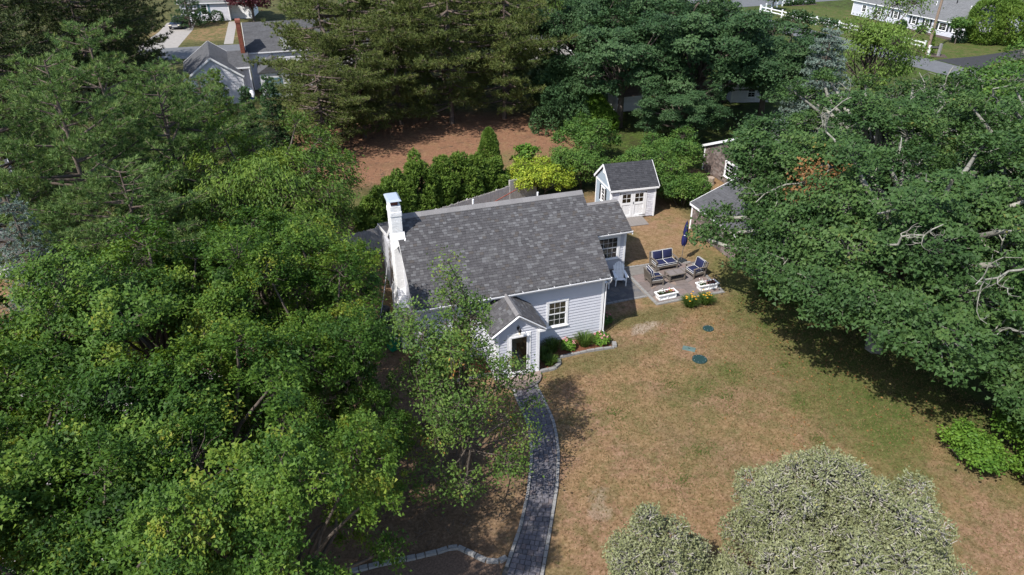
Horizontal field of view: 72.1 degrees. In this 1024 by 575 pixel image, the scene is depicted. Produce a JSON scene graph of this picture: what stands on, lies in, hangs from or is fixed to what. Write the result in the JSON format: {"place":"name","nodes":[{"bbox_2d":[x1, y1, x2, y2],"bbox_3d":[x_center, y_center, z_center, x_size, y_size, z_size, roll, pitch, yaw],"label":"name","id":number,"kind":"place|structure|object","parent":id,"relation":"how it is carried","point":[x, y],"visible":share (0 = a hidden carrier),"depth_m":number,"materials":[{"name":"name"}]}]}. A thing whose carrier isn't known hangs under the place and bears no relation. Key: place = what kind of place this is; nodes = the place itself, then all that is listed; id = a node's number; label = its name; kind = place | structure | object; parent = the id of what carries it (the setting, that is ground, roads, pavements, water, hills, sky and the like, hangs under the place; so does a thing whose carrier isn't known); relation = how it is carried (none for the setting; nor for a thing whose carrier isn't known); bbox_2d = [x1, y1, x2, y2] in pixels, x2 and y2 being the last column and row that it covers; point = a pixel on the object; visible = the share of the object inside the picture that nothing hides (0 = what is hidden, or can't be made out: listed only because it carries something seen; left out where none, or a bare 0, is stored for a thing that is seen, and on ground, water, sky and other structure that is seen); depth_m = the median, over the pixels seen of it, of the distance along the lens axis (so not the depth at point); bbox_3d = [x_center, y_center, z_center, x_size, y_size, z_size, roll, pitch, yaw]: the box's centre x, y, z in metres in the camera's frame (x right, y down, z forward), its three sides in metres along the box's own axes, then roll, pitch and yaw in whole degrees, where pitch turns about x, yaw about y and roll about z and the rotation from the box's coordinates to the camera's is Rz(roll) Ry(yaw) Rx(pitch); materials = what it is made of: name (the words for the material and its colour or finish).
{"place":"outdoors","nodes":[
{"label":"outdoors","id":0,"kind":"place"},
{"bbox_2d":[139,21,195,49],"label":"driveway","id":1,"kind":"structure","parent":0,"point":[177,38],"depth_m":100.64,"materials":[{"name":"concrete"}]},
{"bbox_2d":[140,44,244,59],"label":"road","id":2,"kind":"structure","parent":0,"point":[183,52],"depth_m":91.72,"materials":[{"name":"grey asphalt"}]},
{"bbox_2d":[177,0,232,20],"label":"shuttered house","id":3,"kind":"structure","parent":0,"point":[218,5],"depth_m":110.17,"materials":[{"name":"white"}]},
{"bbox_2d":[349,384,559,574],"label":"path","id":4,"kind":"structure","parent":0,"point":[528,554],"depth_m":24.62,"materials":[{"name":"stone"}]},
{"bbox_2d":[0,0,1023,574],"bbox_3d":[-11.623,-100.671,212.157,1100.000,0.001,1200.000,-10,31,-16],"label":"ground","id":5,"kind":"structure","parent":0,"point":[438,134],"depth_m":29.74,"materials":[{"name":"plant"}]},
{"bbox_2d":[0,0,78,90],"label":"dark pine","id":6,"kind":"object","parent":5,"relation":"on","point":[34,21],"visible":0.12,"depth_m":63.39,"materials":[{"name":"green plant"}]},
{"bbox_2d":[0,0,82,161],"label":"dark pine","id":7,"kind":"object","parent":5,"relation":"on","point":[40,40],"visible":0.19,"depth_m":51.49,"materials":[{"name":"green plant"}]},
{"bbox_2d":[0,0,84,187],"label":"dark pine","id":8,"kind":"object","parent":5,"relation":"on","point":[13,37],"visible":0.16,"depth_m":46.57,"materials":[{"name":"green plant"}]},
{"bbox_2d":[0,72,97,264],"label":"white pine","id":9,"kind":"object","parent":5,"relation":"on","point":[26,122],"visible":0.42,"depth_m":36.65,"materials":[{"name":"green plant"}]},
{"bbox_2d":[0,194,138,396],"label":"blue spruce","id":10,"kind":"object","parent":5,"relation":"on","point":[9,207],"visible":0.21,"depth_m":27.86,"materials":[{"name":"green plant"}]},
{"bbox_2d":[0,334,144,573],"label":"oak tree","id":11,"kind":"object","parent":5,"relation":"on","point":[14,450],"visible":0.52,"depth_m":16.59,"materials":[{"name":"green plant"}]},
{"bbox_2d":[0,267,159,516],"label":"oak tree","id":12,"kind":"object","parent":5,"relation":"on","point":[57,347],"visible":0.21,"depth_m":20.41,"materials":[{"name":"green plant"}]},
{"bbox_2d":[3,0,159,128],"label":"dark pine","id":13,"kind":"object","parent":5,"relation":"on","point":[55,8],"visible":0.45,"depth_m":58.85,"materials":[{"name":"green plant"}]},
{"bbox_2d":[4,16,184,219],"bbox_3d":[-24.497,-9.800,42.650,9.220,12.787,9.125,7,31,11],"label":"white pine","id":14,"kind":"object","parent":5,"relation":"on","point":[100,77],"visible":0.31,"depth_m":40.62,"materials":[{"name":"green plant"}]},
{"bbox_2d":[0,38,194,301],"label":"white pine","id":15,"kind":"object","parent":5,"relation":"on","point":[77,143],"visible":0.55,"depth_m":30.69,"materials":[{"name":"green plant"}]},
{"bbox_2d":[63,0,161,95],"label":"dark pine","id":16,"kind":"object","parent":5,"relation":"on","point":[149,54],"visible":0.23,"depth_m":65.14,"materials":[{"name":"green plant"}]},
{"bbox_2d":[17,154,218,342],"bbox_3d":[-16.315,-1.327,31.498,8.733,9.210,8.721,-18,35,-28],"label":"white pine","id":17,"kind":"object","parent":5,"relation":"on","point":[100,239],"visible":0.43,"depth_m":29.99,"materials":[{"name":"green plant"}]},
{"bbox_2d":[0,420,238,574],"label":"oak tree","id":18,"kind":"object","parent":5,"relation":"on","point":[57,561],"visible":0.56,"depth_m":15.13,"materials":[{"name":"green plant"}]},
{"bbox_2d":[76,0,172,86],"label":"dark pine","id":19,"kind":"object","parent":5,"relation":"on","point":[149,41],"visible":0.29,"depth_m":72.86,"materials":[{"name":"green plant"}]},
{"bbox_2d":[0,213,312,463],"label":"oak tree","id":20,"kind":"object","parent":5,"relation":"on","point":[153,297],"visible":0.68,"depth_m":21.89,"materials":[{"name":"green plant"}]},
{"bbox_2d":[82,53,247,268],"bbox_3d":[-17.625,-5.910,36.685,8.014,11.994,8.025,4,30,8],"label":"white pine","id":21,"kind":"object","parent":5,"relation":"on","point":[186,112],"visible":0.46,"depth_m":34.86,"materials":[{"name":"green plant"}]},
{"bbox_2d":[16,308,359,574],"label":"oak tree","id":22,"kind":"object","parent":5,"relation":"on","point":[171,398],"visible":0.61,"depth_m":18.10,"materials":[{"name":"green plant"}]},
{"bbox_2d":[170,0,206,27],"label":"conifer","id":23,"kind":"object","parent":5,"relation":"on","point":[182,10],"visible":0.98,"depth_m":104.64,"materials":[{"name":"green plant"}]},
{"bbox_2d":[155,67,268,188],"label":"white pine","id":24,"kind":"object","parent":5,"relation":"on","point":[194,128],"visible":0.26,"depth_m":44.69,"materials":[{"name":"green plant"}]},
{"bbox_2d":[183,41,244,105],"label":"garage","id":25,"kind":"structure","parent":5,"relation":"on","point":[206,55],"depth_m":68.95,"materials":[{"name":"white"}]},
{"bbox_2d":[202,68,243,157],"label":"conifer","id":26,"kind":"object","parent":5,"relation":"on","point":[220,107],"visible":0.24,"depth_m":54.76,"materials":[{"name":"green plant"}]},
{"bbox_2d":[227,50,253,90],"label":"link roof","id":27,"kind":"structure","parent":5,"relation":"on","point":[235,59],"depth_m":71.16,"materials":[{"name":"white paint"}]},
{"bbox_2d":[114,106,368,257],"bbox_3d":[-13.188,-3.599,35.897,10.768,8.811,11.963,16,34,25],"label":"cherry tree","id":28,"kind":"object","parent":5,"relation":"on","point":[273,177],"visible":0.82,"depth_m":35.05,"materials":[{"name":"green plant"}]},
{"bbox_2d":[236,85,268,154],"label":"conifer","id":29,"kind":"object","parent":5,"relation":"on","point":[245,93],"visible":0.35,"depth_m":54.15,"materials":[{"name":"green plant"}]},
{"bbox_2d":[114,395,416,574],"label":"oak tree","id":30,"kind":"object","parent":5,"relation":"on","point":[275,490],"visible":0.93,"depth_m":14.56,"materials":[{"name":"green plant"}]},
{"bbox_2d":[139,199,392,388],"bbox_3d":[-9.103,1.478,26.937,8.949,8.992,8.884,-24,38,-35],"label":"oak tree","id":31,"kind":"object","parent":5,"relation":"on","point":[308,239],"visible":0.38,"depth_m":25.72,"materials":[{"name":"green plant"}]},
{"bbox_2d":[199,195,352,316],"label":"cherry tree","id":32,"kind":"object","parent":5,"relation":"on","point":[306,216],"visible":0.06,"depth_m":32.60,"materials":[{"name":"green plant"}]},
{"bbox_2d":[256,75,304,154],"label":"conifer","id":33,"kind":"object","parent":5,"relation":"on","point":[279,135],"visible":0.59,"depth_m":53.11,"materials":[{"name":"green plant"}]},
{"bbox_2d":[180,239,397,447],"bbox_3d":[-7.391,2.971,24.174,6.676,9.172,6.710,-10,32,-17],"label":"oak tree","id":34,"kind":"object","parent":5,"relation":"on","point":[366,343],"visible":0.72,"depth_m":22.79,"materials":[{"name":"green plant"}]},
{"bbox_2d":[234,18,389,98],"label":"brick chimney house","id":35,"kind":"structure","parent":5,"relation":"on","point":[259,41],"depth_m":73.22,"materials":[{"name":"white"}]},
{"bbox_2d":[239,0,398,124],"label":"pitch pine","id":36,"kind":"object","parent":5,"relation":"on","point":[300,9],"visible":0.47,"depth_m":58.54,"materials":[{"name":"green plant"}]},
{"bbox_2d":[254,49,385,151],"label":"pitch pine","id":37,"kind":"object","parent":5,"relation":"on","point":[293,87],"visible":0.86,"depth_m":54.14,"materials":[{"name":"green plant"}]},
{"bbox_2d":[274,0,427,94],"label":"pitch pine","id":38,"kind":"object","parent":5,"relation":"on","point":[316,23],"visible":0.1,"depth_m":64.67,"materials":[{"name":"green plant"}]},
{"bbox_2d":[291,19,418,138],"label":"pitch pine","id":39,"kind":"object","parent":5,"relation":"on","point":[368,81],"visible":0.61,"depth_m":56.24,"materials":[{"name":"green plant"}]},
{"bbox_2d":[286,378,424,530],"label":"oak tree","id":40,"kind":"object","parent":5,"relation":"on","point":[384,397],"visible":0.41,"depth_m":22.28,"materials":[{"name":"green plant"}]},
{"bbox_2d":[351,185,388,236],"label":"hedge shrub","id":41,"kind":"object","parent":5,"relation":"on","point":[373,203],"visible":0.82,"depth_m":42.56,"materials":[{"name":"green plant"}]},
{"bbox_2d":[302,0,475,125],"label":"pitch pine","id":42,"kind":"object","parent":5,"relation":"on","point":[398,39],"visible":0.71,"depth_m":57.43,"materials":[{"name":"green plant"}]},
{"bbox_2d":[379,166,420,216],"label":"hedge shrub","id":43,"kind":"object","parent":5,"relation":"on","point":[391,183],"visible":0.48,"depth_m":43.16,"materials":[{"name":"green plant"}]},
{"bbox_2d":[396,147,441,211],"bbox_3d":[-5.940,-6.433,44.544,3.132,4.906,3.458,-10,31,-16],"label":"hedge shrub","id":44,"kind":"object","parent":5,"relation":"on","point":[418,172],"visible":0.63,"depth_m":43.89,"materials":[{"name":"green plant"}]},
{"bbox_2d":[353,550,504,574],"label":"mulch bed","id":45,"kind":"object","parent":5,"relation":"on","point":[457,562],"visible":1,"depth_m":22.62,"materials":[{"name":"brown soil"}]},
{"bbox_2d":[370,1,490,90],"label":"pitch pine","id":46,"kind":"object","parent":5,"relation":"on","point":[433,79],"visible":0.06,"depth_m":69.48,"materials":[{"name":"green plant"}]},
{"bbox_2d":[425,154,464,207],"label":"hedge shrub","id":47,"kind":"object","parent":5,"relation":"on","point":[446,174],"visible":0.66,"depth_m":44.94,"materials":[{"name":"green plant"}]},
{"bbox_2d":[359,0,541,123],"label":"pitch pine","id":48,"kind":"object","parent":5,"relation":"on","point":[431,21],"visible":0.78,"depth_m":59.23,"materials":[{"name":"green plant"}]},
{"bbox_2d":[379,245,548,515],"bbox_3d":[-1.681,3.325,23.379,5.930,9.334,6.088,4,30,8],"label":"tree","id":49,"kind":"object","parent":5,"relation":"on","point":[447,353],"visible":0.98,"depth_m":22.93,"materials":[{"name":"green plant"}]},
{"bbox_2d":[443,150,485,202],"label":"hedge shrub","id":50,"kind":"object","parent":5,"relation":"on","point":[463,167],"visible":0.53,"depth_m":46.01,"materials":[{"name":"green plant"}]},
{"bbox_2d":[439,186,508,208],"bbox_3d":[-3.358,-4.630,44.425,8.254,1.780,0.152,-23,37,-34],"label":"picket fence","id":51,"kind":"object","parent":5,"relation":"on","point":[495,195],"visible":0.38,"depth_m":45.42,"materials":[{"name":"grey wood"}]},
{"bbox_2d":[460,151,495,197],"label":"hedge shrub","id":52,"kind":"object","parent":5,"relation":"on","point":[477,160],"visible":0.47,"depth_m":46.94,"materials":[{"name":"green plant"}]},
{"bbox_2d":[477,126,504,166],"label":"cone shrub","id":53,"kind":"object","parent":5,"relation":"on","point":[489,142],"visible":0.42,"depth_m":49.47,"materials":[{"name":"green plant"}]},
{"bbox_2d":[479,155,512,192],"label":"hedge shrub","id":54,"kind":"object","parent":5,"relation":"on","point":[502,180],"visible":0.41,"depth_m":47.68,"materials":[{"name":"green plant"}]},
{"bbox_2d":[377,190,632,378],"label":"cottage","id":55,"kind":"structure","parent":5,"relation":"on","point":[538,267],"depth_m":32.01,"materials":[{"name":"grey"}]},
{"bbox_2d":[546,298,568,328],"bbox_3d":[2.109,1.216,32.737,1.150,1.480,0.090,-10,31,-16],"label":"window","id":56,"kind":"structure","parent":55,"relation":"in","point":[556,310],"depth_m":32.75,"materials":[{"name":"white paint"}]},
{"bbox_2d":[427,0,584,118],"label":"pitch pine","id":57,"kind":"object","parent":5,"relation":"on","point":[519,44],"visible":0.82,"depth_m":59.96,"materials":[{"name":"green plant"}]},
{"bbox_2d":[445,0,573,87],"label":"pitch pine","id":58,"kind":"object","parent":5,"relation":"on","point":[514,71],"visible":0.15,"depth_m":69.41,"materials":[{"name":"green plant"}]},
{"bbox_2d":[507,154,579,194],"bbox_3d":[2.271,-7.707,48.677,5.441,3.061,3.611,-10,31,-16],"label":"yellow shrub","id":59,"kind":"object","parent":5,"relation":"on","point":[537,170],"visible":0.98,"depth_m":47.86,"materials":[{"name":"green plant"}]},
{"bbox_2d":[528,54,590,135],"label":"tree","id":60,"kind":"object","parent":5,"relation":"on","point":[555,100],"visible":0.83,"depth_m":60.72,"materials":[{"name":"green plant"}]},
{"bbox_2d":[539,339,616,372],"bbox_3d":[2.957,2.980,32.893,4.268,0.137,2.006,-10,31,-16],"label":"flower bed","id":61,"kind":"object","parent":5,"relation":"on","point":[591,347],"visible":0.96,"depth_m":32.94,"materials":[{"name":"stone"}]},
{"bbox_2d":[520,0,642,64],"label":"maple tree","id":62,"kind":"object","parent":5,"relation":"on","point":[553,25],"visible":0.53,"depth_m":64.17,"materials":[{"name":"green plant"}]},
{"bbox_2d":[548,135,616,189],"bbox_3d":[4.884,-8.696,49.599,4.447,3.836,5.238,26,39,37],"label":"leafy shrub","id":63,"kind":"object","parent":5,"relation":"on","point":[583,159],"visible":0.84,"depth_m":48.60,"materials":[{"name":"green plant"}]},
{"bbox_2d":[549,112,623,151],"bbox_3d":[5.641,-11.426,54.379,5.388,3.763,4.515,16,34,26],"label":"leafy shrub","id":64,"kind":"object","parent":5,"relation":"on","point":[584,127],"visible":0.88,"depth_m":53.60,"materials":[{"name":"green plant"}]},
{"bbox_2d":[567,80,620,130],"bbox_3d":[6.782,-17.995,66.936,4.437,2.641,16.376,-3,30,-5],"label":"bush","id":65,"kind":"object","parent":5,"relation":"on","point":[598,104],"visible":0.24,"depth_m":61.96,"materials":[{"name":"green plant"}]},
{"bbox_2d":[543,7,688,127],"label":"maple tree","id":66,"kind":"object","parent":5,"relation":"on","point":[620,50],"visible":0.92,"depth_m":57.31,"materials":[{"name":"green plant"}]},
{"bbox_2d":[604,270,646,304],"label":"terrace","id":67,"kind":"structure","parent":5,"relation":"on","point":[622,292],"depth_m":37.73,"materials":[{"name":"stone"}]},
{"bbox_2d":[594,159,659,217],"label":"garden shed","id":68,"kind":"structure","parent":5,"relation":"on","point":[631,187],"depth_m":45.21,"materials":[{"name":"white"}]},
{"bbox_2d":[611,139,695,179],"bbox_3d":[9.992,-8.384,48.928,6.036,3.945,5.400,-10,31,-16],"label":"leafy shrub","id":69,"kind":"object","parent":5,"relation":"on","point":[662,162],"visible":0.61,"depth_m":47.67,"materials":[{"name":"green plant"}]},
{"bbox_2d":[638,124,707,167],"bbox_3d":[11.767,-9.660,51.317,5.108,3.758,4.618,-10,31,-16],"label":"leafy shrub","id":70,"kind":"object","parent":5,"relation":"on","point":[680,143],"visible":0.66,"depth_m":50.60,"materials":[{"name":"green plant"}]},
{"bbox_2d":[624,261,724,304],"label":"patio","id":71,"kind":"structure","parent":5,"relation":"on","point":[687,285],"depth_m":38.46,"materials":[{"name":"stone"}]},
{"bbox_2d":[649,248,678,271],"bbox_3d":[8.600,-1.606,39.888,1.430,0.976,0.960,-10,32,-17],"label":"loveseat","id":72,"kind":"object","parent":71,"relation":"on","point":[661,258],"visible":1,"depth_m":39.80,"materials":[{"name":"blue wood"}]},
{"bbox_2d":[615,0,746,98],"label":"maple tree","id":73,"kind":"object","parent":5,"relation":"on","point":[730,7],"visible":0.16,"depth_m":64.10,"materials":[{"name":"green plant"}]},
{"bbox_2d":[631,76,735,137],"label":"maple tree","id":74,"kind":"object","parent":5,"relation":"on","point":[691,104],"visible":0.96,"depth_m":55.24,"materials":[{"name":"green plant"}]},
{"bbox_2d":[656,162,712,206],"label":"vine thicket","id":75,"kind":"object","parent":5,"relation":"on","point":[684,186],"visible":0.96,"depth_m":46.32,"materials":[{"name":"green plant"}]},
{"bbox_2d":[601,501,774,574],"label":"cedar tree","id":76,"kind":"object","parent":5,"relation":"on","point":[638,554],"visible":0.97,"depth_m":19.33,"materials":[{"name":"green plant"}]},
{"bbox_2d":[631,1,790,128],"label":"maple tree","id":77,"kind":"object","parent":5,"relation":"on","point":[698,37],"visible":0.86,"depth_m":56.34,"materials":[{"name":"green plant"}]},
{"bbox_2d":[689,178,850,282],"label":"lean building","id":78,"kind":"structure","parent":5,"relation":"on","point":[726,193],"depth_m":42.95,"materials":[{"name":"grey"}]},
{"bbox_2d":[712,8,846,116],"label":"maple tree","id":79,"kind":"object","parent":5,"relation":"on","point":[790,59],"visible":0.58,"depth_m":57.05,"materials":[{"name":"green plant"}]},
{"bbox_2d":[762,26,854,130],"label":"blue spruce","id":80,"kind":"object","parent":5,"relation":"on","point":[828,60],"visible":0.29,"depth_m":54.30,"materials":[{"name":"green plant"}]},
{"bbox_2d":[713,441,977,574],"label":"cedar tree","id":81,"kind":"object","parent":5,"relation":"on","point":[859,521],"visible":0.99,"depth_m":19.20,"materials":[{"name":"green plant"}]},
{"bbox_2d":[710,75,983,271],"bbox_3d":[17.498,-5.974,36.809,15.041,11.927,12.156,-10,31,-16],"label":"maple tree","id":82,"kind":"object","parent":5,"relation":"on","point":[751,143],"visible":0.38,"depth_m":35.41,"materials":[{"name":"green plant"}]},
{"bbox_2d":[685,126,1023,390],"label":"maple tree","id":83,"kind":"object","parent":5,"relation":"on","point":[868,235],"visible":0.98,"depth_m":27.45,"materials":[{"name":"green plant"}]},
{"bbox_2d":[821,0,943,102],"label":"locust tree","id":84,"kind":"object","parent":5,"relation":"on","point":[889,36],"visible":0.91,"depth_m":59.21,"materials":[{"name":"green plant"}]},
{"bbox_2d":[851,0,918,23],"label":"ranch house","id":85,"kind":"structure","parent":5,"relation":"on","point":[859,7],"depth_m":110.06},
{"bbox_2d":[769,66,1015,173],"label":"maple tree","id":86,"kind":"object","parent":5,"relation":"on","point":[870,111],"visible":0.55,"depth_m":40.19,"materials":[{"name":"green plant"}]},
{"bbox_2d":[866,66,1010,146],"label":"broadleaf tree","id":87,"kind":"object","parent":5,"relation":"on","point":[949,92],"visible":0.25,"depth_m":49.33,"materials":[{"name":"green plant"}]},
{"bbox_2d":[881,118,1023,334],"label":"maple tree","id":88,"kind":"object","parent":5,"relation":"on","point":[990,187],"visible":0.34,"depth_m":29.19,"materials":[{"name":"green plant"}]},
{"bbox_2d":[906,0,1023,39],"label":"ranch house","id":89,"kind":"structure","parent":5,"relation":"on","point":[959,8],"depth_m":99.52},
{"bbox_2d":[927,416,1014,478],"bbox_3d":[17.215,6.058,26.240,2.268,1.667,2.747,-3,30,-5],"label":"leafy shrub","id":90,"kind":"object","parent":5,"relation":"on","point":[987,453],"visible":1,"depth_m":25.88,"materials":[{"name":"green plant"}]},
{"bbox_2d":[929,81,1023,180],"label":"maple tree","id":91,"kind":"object","parent":5,"relation":"on","point":[1007,104],"visible":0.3,"depth_m":38.76,"materials":[{"name":"green plant"}]},
{"bbox_2d":[936,61,1023,102],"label":"broadleaf tree","id":92,"kind":"object","parent":5,"relation":"on","point":[1003,75],"visible":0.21,"depth_m":52.41,"materials":[{"name":"green plant"}]},
{"bbox_2d":[949,228,1023,437],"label":"maple tree","id":93,"kind":"object","parent":5,"relation":"on","point":[1009,389],"visible":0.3,"depth_m":26.09,"materials":[{"name":"green plant"}]},
{"bbox_2d":[964,0,1023,45],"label":"round bush","id":94,"kind":"object","parent":5,"relation":"on","point":[1006,30],"visible":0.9,"depth_m":92.42,"materials":[{"name":"green plant"}]},
{"bbox_2d":[970,36,1023,80],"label":"broadleaf tree","id":95,"kind":"object","parent":5,"relation":"on","point":[1013,47],"visible":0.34,"depth_m":57.97,"materials":[{"name":"green plant"}]},
{"bbox_2d":[971,81,1023,128],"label":"broadleaf tree","id":96,"kind":"object","parent":5,"relation":"on","point":[999,93],"visible":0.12,"depth_m":46.97,"materials":[{"name":"green plant"}]},
{"bbox_2d":[988,400,1023,446],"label":"leafy shrub","id":97,"kind":"object","parent":5,"relation":"on","point":[1009,429],"visible":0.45,"depth_m":26.93,"materials":[{"name":"green plant"}]},
{"bbox_2d":[296,115,940,552],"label":"fallen twigs","id":98,"kind":"object","parent":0,"point":[444,398],"depth_m":29.24,"materials":[{"name":"brown wood"}]},
{"bbox_2d":[607,85,643,111],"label":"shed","id":99,"kind":"structure","parent":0,"point":[632,95],"depth_m":67.01,"materials":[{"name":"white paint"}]},
{"bbox_2d":[541,285,1023,574],"bbox_3d":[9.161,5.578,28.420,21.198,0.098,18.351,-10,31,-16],"label":"grass","id":100,"kind":"structure","parent":0,"point":[871,408],"depth_m":28.94,"materials":[{"name":"plant"}]},
{"bbox_2d":[702,130,874,182],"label":"shingled house","id":101,"kind":"structure","parent":0,"point":[715,166],"depth_m":51.54,"materials":[{"name":"brown"}]},
{"bbox_2d":[746,13,985,78],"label":"road","id":102,"kind":"structure","parent":0,"point":[935,66],"depth_m":83.95,"materials":[{"name":"grey asphalt"}]},
{"bbox_2d":[938,49,1023,69],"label":"driveway","id":103,"kind":"structure","parent":0,"point":[971,61],"depth_m":86.22,"materials":[{"name":"grey asphalt"}]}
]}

